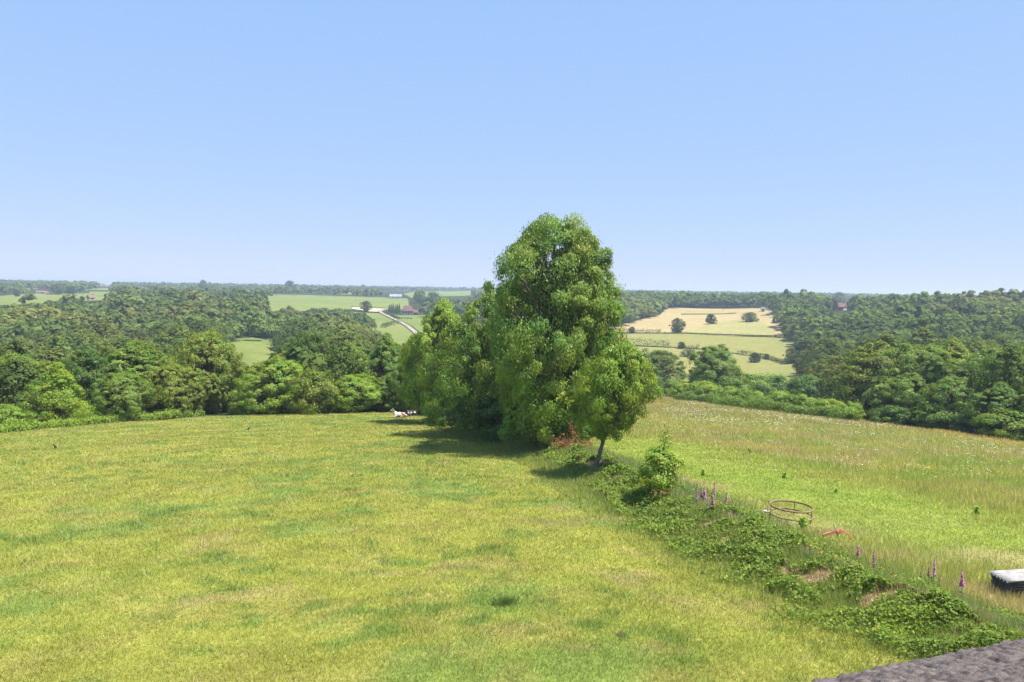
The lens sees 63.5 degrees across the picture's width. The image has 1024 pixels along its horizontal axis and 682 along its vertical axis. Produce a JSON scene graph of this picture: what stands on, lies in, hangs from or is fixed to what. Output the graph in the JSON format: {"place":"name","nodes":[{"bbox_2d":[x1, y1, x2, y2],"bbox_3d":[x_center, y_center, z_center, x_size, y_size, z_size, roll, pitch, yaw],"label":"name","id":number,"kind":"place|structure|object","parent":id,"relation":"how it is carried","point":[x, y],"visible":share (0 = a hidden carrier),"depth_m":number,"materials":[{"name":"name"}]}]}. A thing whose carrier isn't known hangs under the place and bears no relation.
{"place":"outdoors","nodes":[
{"label":"outdoors","id":0,"kind":"place"},
{"bbox_2d":[0,293,103,304],"bbox_3d":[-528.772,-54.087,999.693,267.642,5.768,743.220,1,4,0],"label":"pasture","id":1,"kind":"structure","parent":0,"point":[11,299],"depth_m":895.16,"materials":[{"name":"plant"}]},
{"bbox_2d":[230,337,273,366],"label":"valley pasture","id":2,"kind":"structure","parent":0,"point":[253,349],"depth_m":335.49,"materials":[{"name":"plant"}]},
{"bbox_2d":[268,294,408,310],"bbox_3d":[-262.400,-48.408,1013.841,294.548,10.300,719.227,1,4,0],"label":"hill pasture","id":3,"kind":"structure","parent":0,"point":[277,302],"depth_m":1010.80,"materials":[{"name":"plant"}]},
{"bbox_2d":[354,312,413,345],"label":"field","id":4,"kind":"structure","parent":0,"point":[398,331],"depth_m":582.43,"materials":[{"name":"plant"}]},
{"bbox_2d":[395,315,425,333],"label":"garden pasture","id":5,"kind":"structure","parent":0,"point":[415,322],"depth_m":669.91,"materials":[{"name":"plant"}]},
{"bbox_2d":[403,291,470,297],"bbox_3d":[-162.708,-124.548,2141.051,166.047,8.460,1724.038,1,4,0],"label":"pasture","id":6,"kind":"structure","parent":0,"point":[449,293],"depth_m":1846.19,"materials":[{"name":"plant"}]},
{"bbox_2d":[0,412,994,681],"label":"pasture","id":7,"kind":"structure","parent":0,"point":[158,667],"depth_m":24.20,"materials":[{"name":"plant"}]},
{"bbox_2d":[469,386,526,441],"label":"bush","id":8,"kind":"object","parent":7,"relation":"on","point":[477,423],"visible":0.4,"depth_m":68.46,"materials":[{"name":"green plant"}]},
{"bbox_2d":[484,592,527,608],"bbox_3d":[-0.148,6.820,21.819,0.977,0.367,0.966,4,5,42],"label":"grass tuft","id":9,"kind":"object","parent":7,"relation":"on","point":[507,601],"visible":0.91,"depth_m":21.77,"materials":[{"name":"plant"}]},
{"bbox_2d":[0,286,1023,441],"bbox_3d":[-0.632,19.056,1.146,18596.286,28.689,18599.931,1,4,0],"label":"ground","id":10,"kind":"structure","parent":0,"point":[413,303],"depth_m":784.65,"materials":[{"name":"plant"}]},
{"bbox_2d":[0,404,33,429],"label":"shrub","id":11,"kind":"object","parent":10,"relation":"on","point":[7,412],"visible":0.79,"depth_m":87.61,"materials":[{"name":"green plant"}]},
{"bbox_2d":[0,336,37,367],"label":"woodland tree","id":12,"kind":"object","parent":10,"relation":"on","point":[13,345],"visible":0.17,"depth_m":117.95,"materials":[{"name":"green plant"}]},
{"bbox_2d":[0,408,55,427],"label":"shrub","id":13,"kind":"object","parent":10,"relation":"on","point":[29,411],"visible":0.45,"depth_m":88.87,"materials":[{"name":"green plant"}]},
{"bbox_2d":[0,352,65,395],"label":"tree","id":14,"kind":"object","parent":10,"relation":"on","point":[42,369],"visible":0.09,"depth_m":104.89,"materials":[{"name":"green plant"}]},
{"bbox_2d":[0,356,70,421],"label":"woodland tree","id":15,"kind":"object","parent":10,"relation":"on","point":[9,368],"visible":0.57,"depth_m":93.99,"materials":[{"name":"green plant"}]},
{"bbox_2d":[6,379,75,422],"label":"tree","id":16,"kind":"object","parent":10,"relation":"on","point":[20,390],"visible":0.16,"depth_m":94.69,"materials":[{"name":"green plant"}]},
{"bbox_2d":[34,333,75,359],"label":"woodland tree","id":17,"kind":"object","parent":10,"relation":"on","point":[55,341],"visible":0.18,"depth_m":200.32,"materials":[{"name":"green plant"}]},
{"bbox_2d":[19,362,94,426],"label":"conical tree","id":18,"kind":"object","parent":10,"relation":"on","point":[57,377],"visible":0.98,"depth_m":90.23,"materials":[{"name":"green plant"}]},
{"bbox_2d":[33,346,87,374],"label":"woodland tree","id":19,"kind":"object","parent":10,"relation":"on","point":[55,355],"visible":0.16,"depth_m":129.12,"materials":[{"name":"green plant"}]},
{"bbox_2d":[45,331,98,351],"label":"woodland tree","id":20,"kind":"object","parent":10,"relation":"on","point":[79,341],"visible":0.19,"depth_m":220.36,"materials":[{"name":"green plant"}]},
{"bbox_2d":[53,403,113,423],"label":"shrub","id":21,"kind":"object","parent":10,"relation":"on","point":[97,413],"visible":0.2,"depth_m":93.99,"materials":[{"name":"green plant"}]},
{"bbox_2d":[54,346,128,412],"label":"tree","id":22,"kind":"object","parent":10,"relation":"on","point":[83,377],"visible":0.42,"depth_m":100.52,"materials":[{"name":"green plant"}]},
{"bbox_2d":[67,330,120,354],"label":"woodland tree","id":23,"kind":"object","parent":10,"relation":"on","point":[107,340],"visible":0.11,"depth_m":242.51,"materials":[{"name":"green plant"}]},
{"bbox_2d":[71,319,123,340],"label":"woodland tree","id":24,"kind":"object","parent":10,"relation":"on","point":[99,326],"visible":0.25,"depth_m":287.71,"materials":[{"name":"green plant"}]},
{"bbox_2d":[0,408,205,432],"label":"hedge","id":25,"kind":"object","parent":10,"relation":"on","point":[91,418],"visible":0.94,"depth_m":91.59,"materials":[{"name":"green plant"}]},
{"bbox_2d":[93,338,132,351],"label":"woodland tree","id":26,"kind":"object","parent":10,"relation":"on","point":[122,342],"visible":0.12,"depth_m":182.56,"materials":[{"name":"green plant"}]},
{"bbox_2d":[90,370,159,421],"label":"tree","id":27,"kind":"object","parent":10,"relation":"on","point":[121,400],"visible":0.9,"depth_m":96.04,"materials":[{"name":"green plant"}]},
{"bbox_2d":[84,339,183,411],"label":"tree","id":28,"kind":"object","parent":10,"relation":"on","point":[138,357],"visible":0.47,"depth_m":104.48,"materials":[{"name":"green plant"}]},
{"bbox_2d":[146,325,196,349],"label":"woodland tree","id":29,"kind":"object","parent":10,"relation":"on","point":[175,332],"visible":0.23,"depth_m":231.69,"materials":[{"name":"green plant"}]},
{"bbox_2d":[138,360,212,418],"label":"tree","id":30,"kind":"object","parent":10,"relation":"on","point":[172,373],"visible":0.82,"depth_m":103.00,"materials":[{"name":"green plant"}]},
{"bbox_2d":[172,328,247,412],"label":"tree","id":31,"kind":"object","parent":10,"relation":"on","point":[215,358],"visible":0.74,"depth_m":109.61,"materials":[{"name":"green plant"}]},
{"bbox_2d":[0,285,487,408],"bbox_3d":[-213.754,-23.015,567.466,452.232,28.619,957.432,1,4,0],"label":"valley woodland","id":32,"kind":"object","parent":10,"relation":"on","point":[238,315],"visible":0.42,"depth_m":411.33,"materials":[{"name":"green plant"}]},
{"bbox_2d":[224,385,270,412],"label":"shrub","id":33,"kind":"object","parent":10,"relation":"on","point":[235,403],"visible":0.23,"depth_m":111.49,"materials":[{"name":"green plant"}]},
{"bbox_2d":[230,355,312,414],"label":"tree","id":34,"kind":"object","parent":10,"relation":"on","point":[279,371],"visible":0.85,"depth_m":107.15,"materials":[{"name":"green plant"}]},
{"bbox_2d":[266,318,301,352],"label":"woodland tree","id":35,"kind":"object","parent":10,"relation":"on","point":[286,329],"visible":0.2,"depth_m":315.39,"materials":[{"name":"green plant"}]},
{"bbox_2d":[278,316,319,343],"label":"woodland tree","id":36,"kind":"object","parent":10,"relation":"on","point":[306,322],"visible":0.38,"depth_m":309.33,"materials":[{"name":"green plant"}]},
{"bbox_2d":[282,330,335,362],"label":"tree","id":37,"kind":"object","parent":10,"relation":"on","point":[319,346],"visible":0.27,"depth_m":126.87,"materials":[{"name":"green plant"}]},
{"bbox_2d":[284,369,346,414],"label":"tree","id":38,"kind":"object","parent":10,"relation":"on","point":[304,406],"visible":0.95,"depth_m":104.22,"materials":[{"name":"green plant"}]},
{"bbox_2d":[312,322,374,347],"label":"woodland tree","id":39,"kind":"object","parent":10,"relation":"on","point":[346,328],"visible":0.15,"depth_m":242.74,"materials":[{"name":"green plant"}]},
{"bbox_2d":[313,340,376,412],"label":"woodland tree","id":40,"kind":"object","parent":10,"relation":"on","point":[341,354],"visible":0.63,"depth_m":108.71,"materials":[{"name":"green plant"}]},
{"bbox_2d":[320,340,376,388],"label":"tree","id":41,"kind":"object","parent":10,"relation":"on","point":[360,352],"visible":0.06,"depth_m":119.26,"materials":[{"name":"green plant"}]},
{"bbox_2d":[324,331,373,355],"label":"woodland tree","id":42,"kind":"object","parent":10,"relation":"on","point":[341,337],"visible":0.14,"depth_m":206.23,"materials":[{"name":"green plant"}]},
{"bbox_2d":[325,372,381,412],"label":"tree","id":43,"kind":"object","parent":10,"relation":"on","point":[364,398],"visible":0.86,"depth_m":106.66,"materials":[{"name":"green plant"}]},
{"bbox_2d":[365,332,405,381],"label":"tree","id":44,"kind":"object","parent":10,"relation":"on","point":[387,349],"visible":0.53,"depth_m":119.43,"materials":[{"name":"green plant"}]},
{"bbox_2d":[370,372,408,411],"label":"tree","id":45,"kind":"object","parent":10,"relation":"on","point":[389,406],"visible":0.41,"depth_m":110.10,"materials":[{"name":"green plant"}]},
{"bbox_2d":[388,353,429,409],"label":"tree","id":46,"kind":"object","parent":10,"relation":"on","point":[394,378],"visible":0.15,"depth_m":109.01,"materials":[{"name":"green plant"}]},
{"bbox_2d":[396,294,475,420],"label":"ash tree","id":47,"kind":"object","parent":10,"relation":"on","point":[443,315],"visible":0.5,"depth_m":87.66,"materials":[{"name":"green plant"}]},
{"bbox_2d":[432,383,471,429],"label":"bush","id":48,"kind":"object","parent":10,"relation":"on","point":[453,396],"visible":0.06,"depth_m":77.57,"materials":[{"name":"green plant"}]},
{"bbox_2d":[417,287,524,434],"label":"ash tree","id":49,"kind":"object","parent":10,"relation":"on","point":[480,371],"visible":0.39,"depth_m":71.62,"materials":[{"name":"green plant"}]},
{"bbox_2d":[0,279,977,314],"bbox_3d":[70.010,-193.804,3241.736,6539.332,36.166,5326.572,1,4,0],"label":"distant woodland","id":50,"kind":"object","parent":10,"relation":"on","point":[232,290],"visible":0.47,"depth_m":1097.04,"materials":[{"name":"green plant"}]},
{"bbox_2d":[497,360,576,448],"bbox_3d":[1.925,4.738,60.333,6.048,7.243,5.434,3,4,33],"label":"hazel tree","id":51,"kind":"object","parent":10,"relation":"on","point":[539,428],"visible":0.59,"depth_m":58.93,"materials":[{"name":"green plant"}]},
{"bbox_2d":[482,211,628,438],"bbox_3d":[3.362,-0.838,61.673,11.368,17.831,15.402,1,4,0],"label":"ash tree","id":52,"kind":"object","parent":10,"relation":"on","point":[568,289],"visible":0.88,"depth_m":58.55,"materials":[{"name":"green plant"}]},
{"bbox_2d":[568,339,666,468],"bbox_3d":[5.904,3.833,47.615,5.390,7.993,5.076,1,4,0],"label":"leaning tree","id":53,"kind":"object","parent":10,"relation":"on","point":[622,365],"visible":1,"depth_m":46.67,"materials":[{"name":"green plant"}]},
{"bbox_2d":[635,417,686,494],"bbox_3d":[6.577,5.529,37.550,2.368,4.184,2.757,-1,4,-28],"label":"bank tree","id":54,"kind":"object","parent":10,"relation":"on","point":[662,480],"visible":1,"depth_m":37.22,"materials":[{"name":"green plant"}]},
{"bbox_2d":[634,348,687,390],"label":"tree","id":55,"kind":"object","parent":10,"relation":"on","point":[662,373],"visible":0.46,"depth_m":231.83,"materials":[{"name":"green plant"}]},
{"bbox_2d":[694,379,722,400],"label":"hedge bush","id":56,"kind":"object","parent":10,"relation":"on","point":[707,387],"visible":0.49,"depth_m":167.51,"materials":[{"name":"green plant"}]},
{"bbox_2d":[685,343,742,385],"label":"tree","id":57,"kind":"object","parent":10,"relation":"on","point":[715,369],"visible":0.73,"depth_m":192.16,"materials":[{"name":"green plant"}]},
{"bbox_2d":[445,428,1023,672],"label":"bank grass","id":58,"kind":"structure","parent":10,"relation":"on","point":[521,445],"depth_m":27.05,"materials":[{"name":"plant"}]},
{"bbox_2d":[715,376,756,395],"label":"bush","id":59,"kind":"object","parent":10,"relation":"on","point":[742,382],"visible":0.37,"depth_m":182.26,"materials":[{"name":"green plant"}]},
{"bbox_2d":[729,371,776,395],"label":"bush","id":60,"kind":"object","parent":10,"relation":"on","point":[762,387],"visible":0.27,"depth_m":197.51,"materials":[{"name":"green plant"}]},
{"bbox_2d":[673,390,860,420],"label":"hedge","id":61,"kind":"object","parent":10,"relation":"on","point":[783,407],"visible":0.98,"depth_m":134.61,"materials":[{"name":"green plant"}]},
{"bbox_2d":[763,390,789,409],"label":"hedge bush","id":62,"kind":"object","parent":10,"relation":"on","point":[780,396],"visible":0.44,"depth_m":136.84,"materials":[{"name":"green plant"}]},
{"bbox_2d":[757,373,803,399],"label":"bush","id":63,"kind":"object","parent":10,"relation":"on","point":[774,381],"visible":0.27,"depth_m":203.36,"materials":[{"name":"green plant"}]},
{"bbox_2d":[780,374,822,398],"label":"bush","id":64,"kind":"object","parent":10,"relation":"on","point":[806,388],"visible":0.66,"depth_m":194.01,"materials":[{"name":"green plant"}]},
{"bbox_2d":[788,393,816,413],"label":"hedge bush","id":65,"kind":"object","parent":10,"relation":"on","point":[804,400],"visible":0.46,"depth_m":132.58,"materials":[{"name":"green plant"}]},
{"bbox_2d":[607,287,1023,419],"bbox_3d":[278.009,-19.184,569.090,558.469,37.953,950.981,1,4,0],"label":"hillside woodland","id":66,"kind":"object","parent":10,"relation":"on","point":[981,313],"visible":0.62,"depth_m":438.46,"materials":[{"name":"green plant"}]},
{"bbox_2d":[798,337,838,373],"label":"woodland tree","id":67,"kind":"object","parent":10,"relation":"on","point":[820,342],"visible":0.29,"depth_m":308.04,"materials":[{"name":"green plant"}]},
{"bbox_2d":[801,355,848,400],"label":"woodland tree","id":68,"kind":"object","parent":10,"relation":"on","point":[836,360],"visible":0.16,"depth_m":203.13,"materials":[{"name":"green plant"}]},
{"bbox_2d":[809,339,846,364],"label":"woodland tree","id":69,"kind":"object","parent":10,"relation":"on","point":[830,346],"visible":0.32,"depth_m":283.05,"materials":[{"name":"green plant"}]},
{"bbox_2d":[813,363,846,398],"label":"woodland tree","id":70,"kind":"object","parent":10,"relation":"on","point":[823,389],"visible":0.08,"depth_m":167.09,"materials":[{"name":"green plant"}]},
{"bbox_2d":[835,336,876,357],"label":"woodland tree","id":71,"kind":"object","parent":10,"relation":"on","point":[861,342],"visible":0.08,"depth_m":253.94,"materials":[{"name":"green plant"}]},
{"bbox_2d":[830,340,908,419],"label":"tree","id":72,"kind":"object","parent":10,"relation":"on","point":[863,358],"visible":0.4,"depth_m":133.36,"materials":[{"name":"green plant"}]},
{"bbox_2d":[849,331,905,367],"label":"woodland tree","id":73,"kind":"object","parent":10,"relation":"on","point":[890,341],"visible":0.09,"depth_m":172.23,"materials":[{"name":"green plant"}]},
{"bbox_2d":[867,404,914,424],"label":"bush","id":74,"kind":"object","parent":10,"relation":"on","point":[892,410],"visible":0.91,"depth_m":115.52,"materials":[{"name":"green plant"}]},
{"bbox_2d":[873,372,941,423],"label":"tree","id":75,"kind":"object","parent":10,"relation":"on","point":[905,390],"visible":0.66,"depth_m":118.11,"materials":[{"name":"green plant"}]},
{"bbox_2d":[811,638,1023,681],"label":"shed","id":76,"kind":"structure","parent":10,"relation":"on","point":[1003,661],"depth_m":8.82,"materials":[{"name":"stone"}]},
{"bbox_2d":[876,342,960,414],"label":"tree","id":77,"kind":"object","parent":10,"relation":"on","point":[910,353],"visible":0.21,"depth_m":129.19,"materials":[{"name":"green plant"}]},
{"bbox_2d":[895,325,943,349],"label":"woodland tree","id":78,"kind":"object","parent":10,"relation":"on","point":[924,332],"visible":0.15,"depth_m":236.54,"materials":[{"name":"green plant"}]},
{"bbox_2d":[904,402,966,429],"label":"bush","id":79,"kind":"object","parent":10,"relation":"on","point":[930,420],"visible":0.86,"depth_m":110.99,"materials":[{"name":"green plant"}]},
{"bbox_2d":[915,375,992,425],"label":"tree","id":80,"kind":"object","parent":10,"relation":"on","point":[958,390],"visible":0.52,"depth_m":111.92,"materials":[{"name":"green plant"}]},
{"bbox_2d":[936,337,975,364],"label":"tree","id":81,"kind":"object","parent":10,"relation":"on","point":[955,347],"visible":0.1,"depth_m":132.29,"materials":[{"name":"green plant"}]},
{"bbox_2d":[945,409,995,433],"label":"bush","id":82,"kind":"object","parent":10,"relation":"on","point":[961,417],"visible":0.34,"depth_m":105.49,"materials":[{"name":"green plant"}]},
{"bbox_2d":[941,347,1011,404],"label":"tree","id":83,"kind":"object","parent":10,"relation":"on","point":[972,361],"visible":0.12,"depth_m":120.94,"materials":[{"name":"green plant"}]},
{"bbox_2d":[962,339,1006,354],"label":"woodland tree","id":84,"kind":"object","parent":10,"relation":"on","point":[977,346],"visible":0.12,"depth_m":196.28,"materials":[{"name":"green plant"}]},
{"bbox_2d":[964,381,1021,432],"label":"tree","id":85,"kind":"object","parent":10,"relation":"on","point":[998,393],"visible":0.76,"depth_m":102.94,"materials":[{"name":"green plant"}]},
{"bbox_2d":[965,342,1023,427],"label":"woodland tree","id":86,"kind":"object","parent":10,"relation":"on","point":[1013,352],"visible":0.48,"depth_m":108.01,"materials":[{"name":"green plant"}]},
{"bbox_2d":[967,345,1023,409],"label":"tree","id":87,"kind":"object","parent":10,"relation":"on","point":[985,359],"visible":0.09,"depth_m":114.00,"materials":[{"name":"green plant"}]},
{"bbox_2d":[972,407,1023,440],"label":"bush","id":88,"kind":"object","parent":10,"relation":"on","point":[1017,433],"visible":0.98,"depth_m":98.08,"materials":[{"name":"green plant"}]},
{"bbox_2d":[976,333,1023,346],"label":"woodland tree","id":89,"kind":"object","parent":10,"relation":"on","point":[1000,339],"visible":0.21,"depth_m":254.51,"materials":[{"name":"green plant"}]},
{"bbox_2d":[0,0,1023,294],"label":"sky","id":90,"kind":"structure","parent":0,"point":[844,146],"materials":[{"name":"blue"}]},
{"bbox_2d":[614,307,783,336],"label":"ripe field","id":91,"kind":"structure","parent":0,"point":[662,322],"depth_m":676.00,"materials":[{"name":"plant"}]},
{"bbox_2d":[615,334,797,362],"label":"mown field","id":92,"kind":"structure","parent":0,"point":[776,347],"depth_m":492.44,"materials":[{"name":"plant"}]},
{"bbox_2d":[632,346,803,383],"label":"olive field","id":93,"kind":"structure","parent":0,"point":[764,366],"depth_m":379.32,"materials":[{"name":"plant"}]},
{"bbox_2d":[782,346,799,363],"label":"tree","id":94,"kind":"object","parent":93,"relation":"on","point":[791,356],"visible":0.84,"depth_m":383.32,"materials":[{"name":"green plant"}]},
{"bbox_2d":[684,319,775,334],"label":"mown strip","id":95,"kind":"object","parent":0,"point":[740,326],"visible":0.94,"depth_m":581.68,"materials":[{"name":"plant"}]},
{"bbox_2d":[569,395,1023,635],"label":"meadow","id":96,"kind":"structure","parent":0,"point":[825,524],"depth_m":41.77,"materials":[{"name":"plant"}]},
{"bbox_2d":[545,422,596,448],"bbox_3d":[4.086,7.000,56.951,3.152,3.334,3.414,-2,5,-40],"label":"dead bush","id":97,"kind":"object","parent":96,"relation":"on","point":[564,442],"visible":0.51,"depth_m":57.23,"materials":[{"name":"brown plant"}]},
{"bbox_2d":[553,422,594,442],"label":"bush","id":98,"kind":"object","parent":96,"relation":"on","point":[584,434],"visible":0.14,"depth_m":67.29,"materials":[{"name":"green plant"}]},
{"bbox_2d":[523,437,1023,658],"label":"brambles","id":99,"kind":"object","parent":96,"relation":"on","point":[768,539],"visible":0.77,"depth_m":25.92,"materials":[{"name":"green plant"}]},
{"bbox_2d":[769,500,813,523],"bbox_3d":[12.139,7.470,35.966,1.850,0.640,1.834,3,5,0],"label":"ring feeder","id":100,"kind":"object","parent":96,"relation":"on","point":[796,510],"visible":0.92,"depth_m":35.92,"materials":[{"name":"metal"}]},
{"bbox_2d":[646,402,1023,476],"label":"white wildflowers","id":101,"kind":"object","parent":96,"relation":"on","point":[816,431],"visible":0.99,"depth_m":95.83,"materials":[{"name":"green plant"}]},
{"bbox_3d":[16.690,7.747,25.894,2.900,0.105,0.930,-1,4,-5],"label":"corrugated sheet","id":102,"kind":"object","parent":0,"visible":0},
{"bbox_2d":[991,582,1023,593],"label":"corrugated sheet","id":103,"kind":"object","parent":102,"relation":"on","point":[1004,589],"visible":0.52,"depth_m":25.63,"materials":[{"name":"metal"}]},
{"bbox_2d":[991,580,1023,591],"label":"corrugated sheet","id":104,"kind":"object","parent":103,"relation":"on","point":[1001,586],"visible":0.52,"depth_m":25.61,"materials":[{"name":"metal"}]},
{"bbox_2d":[993,580,1023,589],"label":"corrugated sheet","id":105,"kind":"object","parent":104,"relation":"on","point":[1012,588],"visible":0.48,"depth_m":25.43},
{"bbox_2d":[991,576,1023,587],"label":"corrugated sheet","id":106,"kind":"object","parent":105,"relation":"on","point":[1008,586],"visible":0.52,"depth_m":25.54,"materials":[{"name":"metal"}]},
{"bbox_2d":[991,574,1023,585],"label":"corrugated sheet","id":107,"kind":"object","parent":106,"relation":"on","point":[1015,584],"visible":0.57,"depth_m":25.47,"materials":[{"name":"metal"}]},
{"bbox_2d":[989,569,1023,582],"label":"corrugated sheet","id":108,"kind":"object","parent":107,"relation":"on","point":[1013,576],"visible":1,"depth_m":25.91,"materials":[{"name":"metal"}]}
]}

